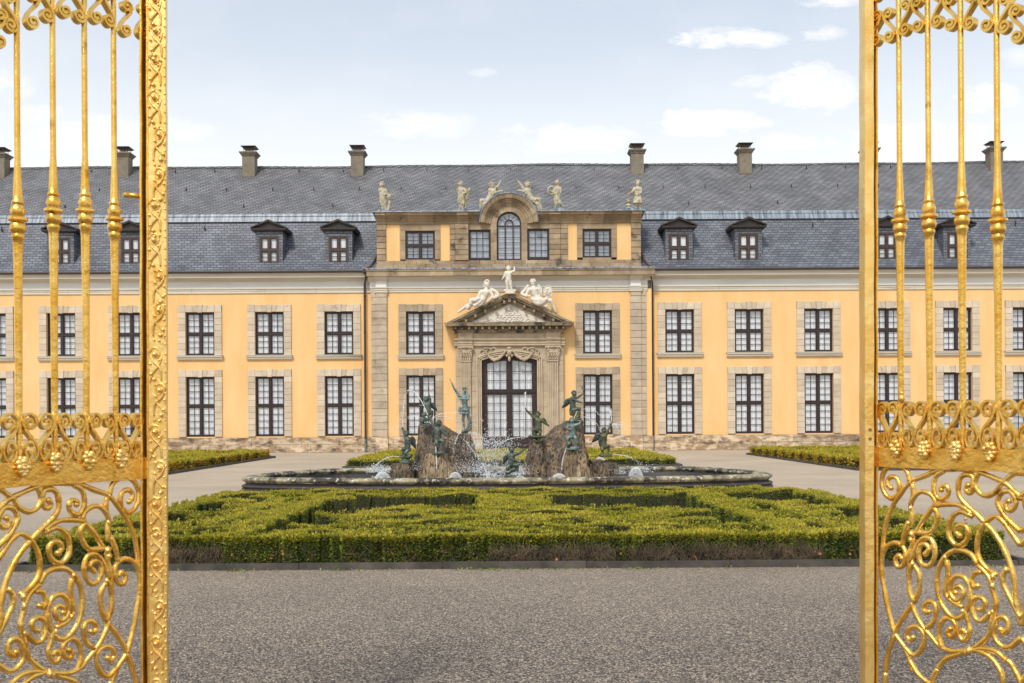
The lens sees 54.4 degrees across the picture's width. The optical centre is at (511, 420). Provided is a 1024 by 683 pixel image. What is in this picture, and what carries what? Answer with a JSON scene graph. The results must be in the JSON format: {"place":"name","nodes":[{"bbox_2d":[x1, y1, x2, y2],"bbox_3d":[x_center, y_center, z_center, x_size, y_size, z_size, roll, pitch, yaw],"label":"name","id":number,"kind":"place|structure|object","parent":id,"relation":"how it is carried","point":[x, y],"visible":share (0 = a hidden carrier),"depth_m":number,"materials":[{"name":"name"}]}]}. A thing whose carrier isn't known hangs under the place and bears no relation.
{"place":"outdoors","nodes":[
{"label":"outdoors","id":0,"kind":"place"},
{"bbox_2d":[0,141,1023,452],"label":"gallery building","id":1,"kind":"structure","parent":0,"point":[698,307],"depth_m":53.14,"materials":[{"name":"yellow paint"}]},
{"bbox_2d":[0,371,13,437],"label":"window","id":2,"kind":"structure","parent":1,"relation":"in","point":[6,377],"depth_m":53.07,"materials":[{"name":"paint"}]},
{"bbox_2d":[0,306,14,360],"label":"window","id":3,"kind":"structure","parent":1,"relation":"in","point":[6,320],"depth_m":53.07,"materials":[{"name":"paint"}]},
{"bbox_2d":[36,306,82,360],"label":"window","id":4,"kind":"structure","parent":1,"relation":"in","point":[70,340],"depth_m":53.07,"materials":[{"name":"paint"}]},
{"bbox_2d":[39,370,83,437],"bbox_3d":[-24.032,-0.856,53.226,2.320,3.605,0.372,0,0,0],"label":"window","id":5,"kind":"structure","parent":1,"relation":"in","point":[70,383],"depth_m":53.24,"materials":[{"name":"paint"}]},
{"bbox_2d":[107,305,139,360],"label":"window","id":6,"kind":"structure","parent":1,"relation":"in","point":[129,315],"depth_m":53.28,"materials":[{"name":"paint"}]},
{"bbox_2d":[109,370,139,436],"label":"window","id":7,"kind":"structure","parent":1,"relation":"in","point":[129,386],"depth_m":53.28,"materials":[{"name":"paint"}]},
{"bbox_2d":[176,305,223,359],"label":"window","id":8,"kind":"structure","parent":1,"relation":"in","point":[199,333],"depth_m":53.11,"materials":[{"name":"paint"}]},
{"bbox_2d":[178,370,222,436],"bbox_3d":[-16.622,-0.901,53.226,2.320,3.605,0.372,0,0,0],"label":"window","id":9,"kind":"structure","parent":1,"relation":"in","point":[204,387],"depth_m":53.27,"materials":[{"name":"paint"}]},
{"bbox_2d":[246,304,291,359],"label":"window","id":10,"kind":"structure","parent":1,"relation":"in","point":[273,322],"depth_m":53.24,"materials":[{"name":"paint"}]},
{"bbox_2d":[248,369,291,436],"bbox_3d":[-12.917,-0.924,53.226,2.320,3.605,0.372,0,0,0],"label":"window","id":11,"kind":"structure","parent":1,"relation":"in","point":[272,413],"depth_m":53.25,"materials":[{"name":"paint"}]},
{"bbox_2d":[317,369,360,435],"bbox_3d":[-9.212,-0.946,53.226,2.320,3.605,0.372,0,0,0],"label":"window","id":12,"kind":"structure","parent":1,"relation":"in","point":[338,390],"depth_m":53.27,"materials":[{"name":"paint"}]},
{"bbox_2d":[316,304,361,358],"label":"window","id":13,"kind":"structure","parent":1,"relation":"in","point":[342,339],"depth_m":53.24,"materials":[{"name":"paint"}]},
{"bbox_2d":[378,181,391,210],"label":"putto statue","id":14,"kind":"object","parent":1,"relation":"on","point":[383,191],"visible":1,"depth_m":52.64,"materials":[{"name":"stone"}]},
{"bbox_2d":[405,231,434,259],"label":"window","id":15,"kind":"structure","parent":1,"relation":"in","point":[420,245],"depth_m":52.83,"materials":[{"name":"glass"}]},
{"bbox_2d":[399,368,442,435],"bbox_3d":[-4.823,-0.973,52.876,2.320,3.605,0.372,0,0,0],"label":"window","id":16,"kind":"structure","parent":1,"relation":"in","point":[418,379],"depth_m":52.90,"materials":[{"name":"paint"}]},
{"bbox_2d":[398,304,443,359],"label":"window","id":17,"kind":"structure","parent":1,"relation":"in","point":[420,332],"depth_m":52.89,"materials":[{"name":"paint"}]},
{"bbox_2d":[456,180,469,210],"bbox_3d":[-2.569,-11.864,52.750,0.746,1.712,0.456,0,0,0],"label":"putto statue","id":18,"kind":"object","parent":1,"relation":"on","point":[461,200],"visible":1,"depth_m":52.63,"materials":[{"name":"stone"}]},
{"bbox_2d":[457,279,499,312],"bbox_3d":[-1.737,-6.489,51.867,2.214,1.744,0.498,0,0,-8],"label":"reclining statue","id":19,"kind":"object","parent":1,"relation":"on","point":[479,300],"visible":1,"depth_m":51.79,"materials":[{"name":"stone"}]},
{"bbox_2d":[469,230,490,259],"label":"window","id":20,"kind":"structure","parent":1,"relation":"in","point":[479,240],"depth_m":52.89,"materials":[{"name":"glass"}]},
{"bbox_2d":[479,180,502,209],"bbox_3d":[-1.104,-11.887,52.700,1.255,1.649,0.385,0,0,0],"label":"putto statue","id":21,"kind":"object","parent":1,"relation":"on","point":[493,191],"visible":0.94,"depth_m":52.57,"materials":[{"name":"stone"}]},
{"bbox_2d":[502,265,515,293],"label":"child statue","id":22,"kind":"object","parent":1,"relation":"on","point":[507,275],"visible":1,"depth_m":51.79,"materials":[{"name":"stone"}]},
{"bbox_2d":[497,212,520,260],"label":"arched window","id":23,"kind":"structure","parent":1,"relation":"in","point":[508,224],"depth_m":52.93,"materials":[{"name":"glass"}]},
{"bbox_2d":[482,356,536,448],"bbox_3d":[-0.127,-0.972,52.861,2.968,5.005,0.261,0,0,0],"label":"door","id":24,"kind":"structure","parent":1,"relation":"in","point":[505,383],"depth_m":52.94,"materials":[{"name":"paint"}]},
{"bbox_2d":[517,180,541,209],"bbox_3d":[0.936,-11.887,52.700,1.315,1.632,0.385,0,0,0],"label":"putto statue","id":25,"kind":"object","parent":1,"relation":"on","point":[536,201],"visible":0.99,"depth_m":52.57,"materials":[{"name":"stone"}]},
{"bbox_2d":[527,229,548,259],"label":"window","id":26,"kind":"structure","parent":1,"relation":"in","point":[537,239],"depth_m":52.89,"materials":[{"name":"glass"}]},
{"bbox_2d":[520,278,556,311],"bbox_3d":[1.385,-6.511,51.888,1.913,1.780,0.556,0,0,0],"label":"reclining statue","id":27,"kind":"object","parent":1,"relation":"on","point":[537,292],"visible":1,"depth_m":51.81,"materials":[{"name":"stone"}]},
{"bbox_2d":[547,180,563,209],"bbox_3d":[2.303,-11.913,52.750,0.886,1.704,0.456,0,0,0],"label":"putto statue","id":28,"kind":"object","parent":1,"relation":"on","point":[556,191],"visible":1,"depth_m":52.62,"materials":[{"name":"stone"}]},
{"bbox_2d":[582,229,610,257],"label":"window","id":29,"kind":"structure","parent":1,"relation":"in","point":[596,242],"depth_m":52.83,"materials":[{"name":"glass"}]},
{"bbox_2d":[576,367,619,434],"bbox_3d":[4.557,-1.030,52.876,2.320,3.605,0.372,0,0,0],"label":"window","id":30,"kind":"structure","parent":1,"relation":"in","point":[598,383],"depth_m":52.92,"materials":[{"name":"paint"}]},
{"bbox_2d":[575,303,620,358],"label":"window","id":31,"kind":"structure","parent":1,"relation":"in","point":[597,331],"depth_m":52.89,"materials":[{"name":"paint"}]},
{"bbox_2d":[624,180,642,209],"bbox_3d":[6.439,-11.920,52.750,0.980,1.662,0.739,0,0,0],"label":"putto statue","id":32,"kind":"object","parent":1,"relation":"on","point":[637,192],"visible":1,"depth_m":52.62,"materials":[{"name":"stone"}]},
{"bbox_2d":[658,367,701,433],"bbox_3d":[8.968,-1.057,53.226,2.320,3.605,0.372,0,0,0],"label":"window","id":33,"kind":"structure","parent":1,"relation":"in","point":[677,386],"depth_m":53.27,"materials":[{"name":"paint"}]},
{"bbox_2d":[657,302,703,356],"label":"window","id":34,"kind":"structure","parent":1,"relation":"in","point":[679,330],"depth_m":53.24,"materials":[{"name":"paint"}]},
{"bbox_2d":[726,301,772,356],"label":"window","id":35,"kind":"structure","parent":1,"relation":"in","point":[746,321],"depth_m":53.14,"materials":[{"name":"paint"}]},
{"bbox_2d":[728,366,771,433],"bbox_3d":[12.673,-1.080,53.226,2.320,3.605,0.372,0,0,0],"label":"window","id":36,"kind":"structure","parent":1,"relation":"in","point":[745,388],"depth_m":53.27,"materials":[{"name":"paint"}]},
{"bbox_2d":[797,366,840,432],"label":"window","id":37,"kind":"structure","parent":1,"relation":"in","point":[818,395],"depth_m":53.27,"materials":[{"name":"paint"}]},
{"bbox_2d":[796,301,842,355],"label":"window","id":38,"kind":"structure","parent":1,"relation":"in","point":[814,326],"depth_m":53.24,"materials":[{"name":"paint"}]},
{"bbox_2d":[878,365,910,432],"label":"window","id":39,"kind":"structure","parent":1,"relation":"in","point":[888,374],"depth_m":53.28,"materials":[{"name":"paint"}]},
{"bbox_2d":[878,301,911,355],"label":"window","id":40,"kind":"structure","parent":1,"relation":"in","point":[887,310],"depth_m":53.27,"materials":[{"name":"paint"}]},
{"bbox_2d":[936,365,979,428],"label":"window","id":41,"kind":"structure","parent":1,"relation":"in","point":[947,377],"depth_m":53.08,"materials":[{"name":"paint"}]},
{"bbox_2d":[935,300,981,355],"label":"window","id":42,"kind":"structure","parent":1,"relation":"in","point":[946,312],"depth_m":53.07,"materials":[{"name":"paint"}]},
{"bbox_2d":[1004,300,1023,354],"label":"window","id":43,"kind":"structure","parent":1,"relation":"in","point":[1014,317],"depth_m":53.07,"materials":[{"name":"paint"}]},
{"bbox_2d":[1005,365,1023,429],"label":"window","id":44,"kind":"structure","parent":1,"relation":"in","point":[1014,374],"depth_m":53.28,"materials":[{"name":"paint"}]},
{"bbox_2d":[0,450,1023,682],"bbox_3d":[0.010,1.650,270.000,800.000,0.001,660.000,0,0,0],"label":"ground","id":45,"kind":"structure","parent":0,"point":[712,625],"depth_m":8.32,"materials":[{"name":"grey gravel"}]},
{"bbox_2d":[0,0,168,682],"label":"gate leaf","id":46,"kind":"object","parent":45,"relation":"on","point":[146,463],"visible":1,"depth_m":4.02,"materials":[{"name":"gold metal"}]},
{"bbox_2d":[0,448,270,470],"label":"bed hedge","id":47,"kind":"object","parent":45,"relation":"on","point":[179,459],"visible":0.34,"depth_m":38.92,"materials":[{"name":"green plant"}]},
{"bbox_2d":[168,456,275,474],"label":"kerb","id":48,"kind":"structure","parent":45,"relation":"on","point":[207,467],"depth_m":36.52,"materials":[{"name":"stone"}]},
{"bbox_2d":[241,466,772,490],"bbox_3d":[-0.093,1.478,25.435,12.942,0.345,5.770,0,0,0],"label":"fountain basin","id":49,"kind":"object","parent":45,"relation":"on","point":[677,476],"visible":0.81,"depth_m":23.02,"materials":[{"name":"stone"}]},
{"bbox_2d":[502,446,524,477],"bbox_3d":[0.043,1.024,24.027,0.459,0.824,0.342,0,0,-27],"label":"winged cherub","id":50,"kind":"object","parent":49,"relation":"on","point":[512,465],"visible":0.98,"depth_m":23.95,"materials":[{"name":"green metal"}]},
{"bbox_2d":[345,447,677,465],"bbox_3d":[-0.025,1.493,40.736,11.734,0.527,11.876,0,0,0],"label":"bed hedge","id":51,"kind":"object","parent":45,"relation":"on","point":[638,455],"visible":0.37,"depth_m":35.59,"materials":[{"name":"green plant"}]},
{"bbox_2d":[342,462,681,467],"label":"kerb","id":52,"kind":"structure","parent":45,"relation":"on","point":[678,464],"depth_m":34.75,"materials":[{"name":"stone"}]},
{"bbox_2d":[17,563,1016,572],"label":"weeds","id":53,"kind":"object","parent":45,"relation":"on","point":[522,568],"visible":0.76,"depth_m":11.00,"materials":[{"name":"green plant"}]},
{"bbox_2d":[14,553,1023,571],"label":"kerb","id":54,"kind":"structure","parent":45,"relation":"on","point":[24,566],"depth_m":11.07,"materials":[{"name":"stone"}]},
{"bbox_2d":[746,453,932,470],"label":"kerb","id":55,"kind":"structure","parent":45,"relation":"on","point":[838,466],"depth_m":34.49,"materials":[{"name":"stone"}]},
{"bbox_2d":[749,444,1019,467],"bbox_3d":[16.073,1.352,38.733,10.337,0.580,14.872,0,0,0],"label":"bed hedge","id":56,"kind":"object","parent":45,"relation":"on","point":[845,455],"visible":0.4,"depth_m":38.74,"materials":[{"name":"green plant"}]},
{"bbox_2d":[859,0,1023,682],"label":"gate leaf","id":57,"kind":"object","parent":45,"relation":"on","point":[973,463],"visible":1,"depth_m":4.12,"materials":[{"name":"gold metal"}]},
{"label":"pebble bed","id":58,"kind":"structure","parent":45,"relation":"on","visible":0},
{"bbox_2d":[49,489,309,536],"bbox_3d":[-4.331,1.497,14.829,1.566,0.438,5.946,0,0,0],"label":"clipped hedge","id":59,"kind":"object","parent":58,"relation":"on","point":[216,514],"visible":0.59,"depth_m":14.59,"materials":[{"name":"green plant"}]},
{"bbox_2d":[200,491,355,535],"bbox_3d":[-3.202,1.482,14.879,1.084,0.427,6.665,0,0,0],"label":"clipped hedge","id":60,"kind":"object","parent":58,"relation":"on","point":[304,509],"visible":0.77,"depth_m":14.55,"materials":[{"name":"green plant"}]},
{"bbox_2d":[239,484,788,511],"bbox_3d":[0.009,1.464,18.432,10.145,0.441,1.813,0,0,0],"label":"clipped hedge","id":61,"kind":"object","parent":58,"relation":"on","point":[639,496],"visible":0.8,"depth_m":18.09,"materials":[{"name":"green plant"}]},
{"bbox_2d":[271,493,759,535],"bbox_3d":[0.039,1.464,14.768,5.885,0.438,5.825,0,0,0],"label":"clipped hedge","id":62,"kind":"object","parent":58,"relation":"on","point":[536,513],"visible":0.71,"depth_m":13.34,"materials":[{"name":"green plant"}]},
{"bbox_2d":[28,525,1007,564],"bbox_3d":[0.046,1.465,11.427,11.097,0.473,0.666,0,0,0],"label":"clipped hedge","id":63,"kind":"object","parent":58,"relation":"on","point":[306,546],"visible":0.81,"depth_m":11.26,"materials":[{"name":"green plant"}]},
{"bbox_2d":[685,490,827,531],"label":"clipped hedge","id":64,"kind":"object","parent":58,"relation":"on","point":[722,506],"visible":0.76,"depth_m":14.54,"materials":[{"name":"green plant"}]},
{"bbox_2d":[735,497,916,530],"bbox_3d":[4.369,1.435,13.977,1.628,0.435,4.200,0,0,0],"label":"clipped hedge","id":65,"kind":"object","parent":58,"relation":"on","point":[837,515],"visible":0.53,"depth_m":13.93,"materials":[{"name":"green plant"}]},
{"bbox_2d":[753,486,979,530],"bbox_3d":[5.080,1.431,15.270,1.086,0.437,7.447,0,0,0],"label":"clipped hedge","id":66,"kind":"object","parent":58,"relation":"on","point":[816,496],"visible":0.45,"depth_m":16.07,"materials":[{"name":"green plant"}]},
{"bbox_2d":[0,0,1023,166],"label":"sky","id":67,"kind":"structure","parent":0,"point":[301,82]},
{"bbox_2d":[611,421,628,444],"bbox_3d":[2.663,0.454,24.640,0.452,0.864,0.550,0,0,13],"label":"water spray","id":68,"kind":"object","parent":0,"point":[614,424],"visible":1,"depth_m":24.62,"materials":[{"name":"white liquid"}]},
{"label":"pool water","id":69,"kind":"structure","parent":0,"visible":0},
{"bbox_2d":[390,424,484,477],"bbox_3d":[-1.856,0.868,25.299,2.397,1.553,2.371,0,0,0],"label":"tufa rock","id":70,"kind":"object","parent":69,"relation":"in","point":[446,468],"visible":0.67,"depth_m":24.74,"materials":[{"name":"brown stone"}]},
{"bbox_2d":[399,427,415,463],"bbox_3d":[-2.594,0.617,24.591,0.371,0.902,0.313,0,0,17],"label":"kneeling cherub","id":71,"kind":"object","parent":70,"relation":"on","point":[408,443],"visible":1,"depth_m":24.54,"materials":[{"name":"green metal"}]},
{"bbox_2d":[419,386,436,425],"bbox_3d":[-2.108,-0.364,25.000,0.457,1.009,0.247,0,0,0],"label":"winged cherub","id":72,"kind":"object","parent":70,"relation":"on","point":[428,405],"visible":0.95,"depth_m":24.94,"materials":[{"name":"green metal"}]},
{"bbox_2d":[426,415,449,453],"bbox_3d":[-1.809,0.347,24.294,0.511,0.971,0.323,0,0,-28],"label":"torch cherub","id":73,"kind":"object","parent":70,"relation":"on","point":[437,431],"visible":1,"depth_m":24.24,"materials":[{"name":"green metal"}]},
{"bbox_2d":[401,389,427,414],"bbox_3d":[-2.386,-0.448,24.293,0.684,0.669,0.094,0,0,3],"label":"water jet","id":74,"kind":"object","parent":73,"relation":"on","point":[419,398],"visible":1,"depth_m":24.29,"materials":[{"name":"white liquid"}]},
{"bbox_2d":[450,380,471,433],"bbox_3d":[-1.289,-0.352,24.997,0.565,1.403,0.217,0,0,0],"label":"bearded statue","id":75,"kind":"object","parent":70,"relation":"on","point":[465,409],"visible":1,"depth_m":24.96,"materials":[{"name":"green metal"}]},
{"bbox_2d":[356,425,663,477],"bbox_3d":[-0.073,0.634,24.902,7.675,1.710,1.224,0,0,0],"label":"water splash","id":76,"kind":"object","parent":69,"relation":"on","point":[521,472],"visible":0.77,"depth_m":24.65,"materials":[{"name":"white liquid"}]},
{"bbox_2d":[522,421,619,476],"bbox_3d":[1.446,0.824,25.280,2.484,1.636,2.353,0,0,0],"label":"tufa rock","id":77,"kind":"object","parent":69,"relation":"in","point":[546,460],"visible":0.72,"depth_m":24.59,"materials":[{"name":"brown stone"}]},
{"bbox_2d":[525,408,548,441],"bbox_3d":[0.623,0.121,24.717,0.613,0.835,0.286,0,0,0],"label":"torch cherub","id":78,"kind":"object","parent":77,"relation":"on","point":[539,421],"visible":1,"depth_m":24.64,"materials":[{"name":"green metal"}]},
{"bbox_2d":[562,385,583,419],"bbox_3d":[1.536,-0.439,25.000,0.565,0.886,0.256,0,0,0],"label":"winged cherub","id":79,"kind":"object","parent":77,"relation":"on","point":[572,400],"visible":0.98,"depth_m":24.95,"materials":[{"name":"green metal"}]},
{"bbox_2d":[565,417,582,449],"bbox_3d":[1.512,0.316,24.300,0.444,0.809,0.311,0,0,0],"label":"seated cherub","id":80,"kind":"object","parent":77,"relation":"on","point":[571,426],"visible":1,"depth_m":24.23,"materials":[{"name":"green metal"}]},
{"bbox_2d":[592,424,612,456],"bbox_3d":[2.231,0.496,24.600,0.516,0.833,0.324,0,0,0],"label":"kneeling cherub","id":81,"kind":"object","parent":77,"relation":"on","point":[602,441],"visible":1,"depth_m":24.55,"materials":[{"name":"green metal"}]}
]}

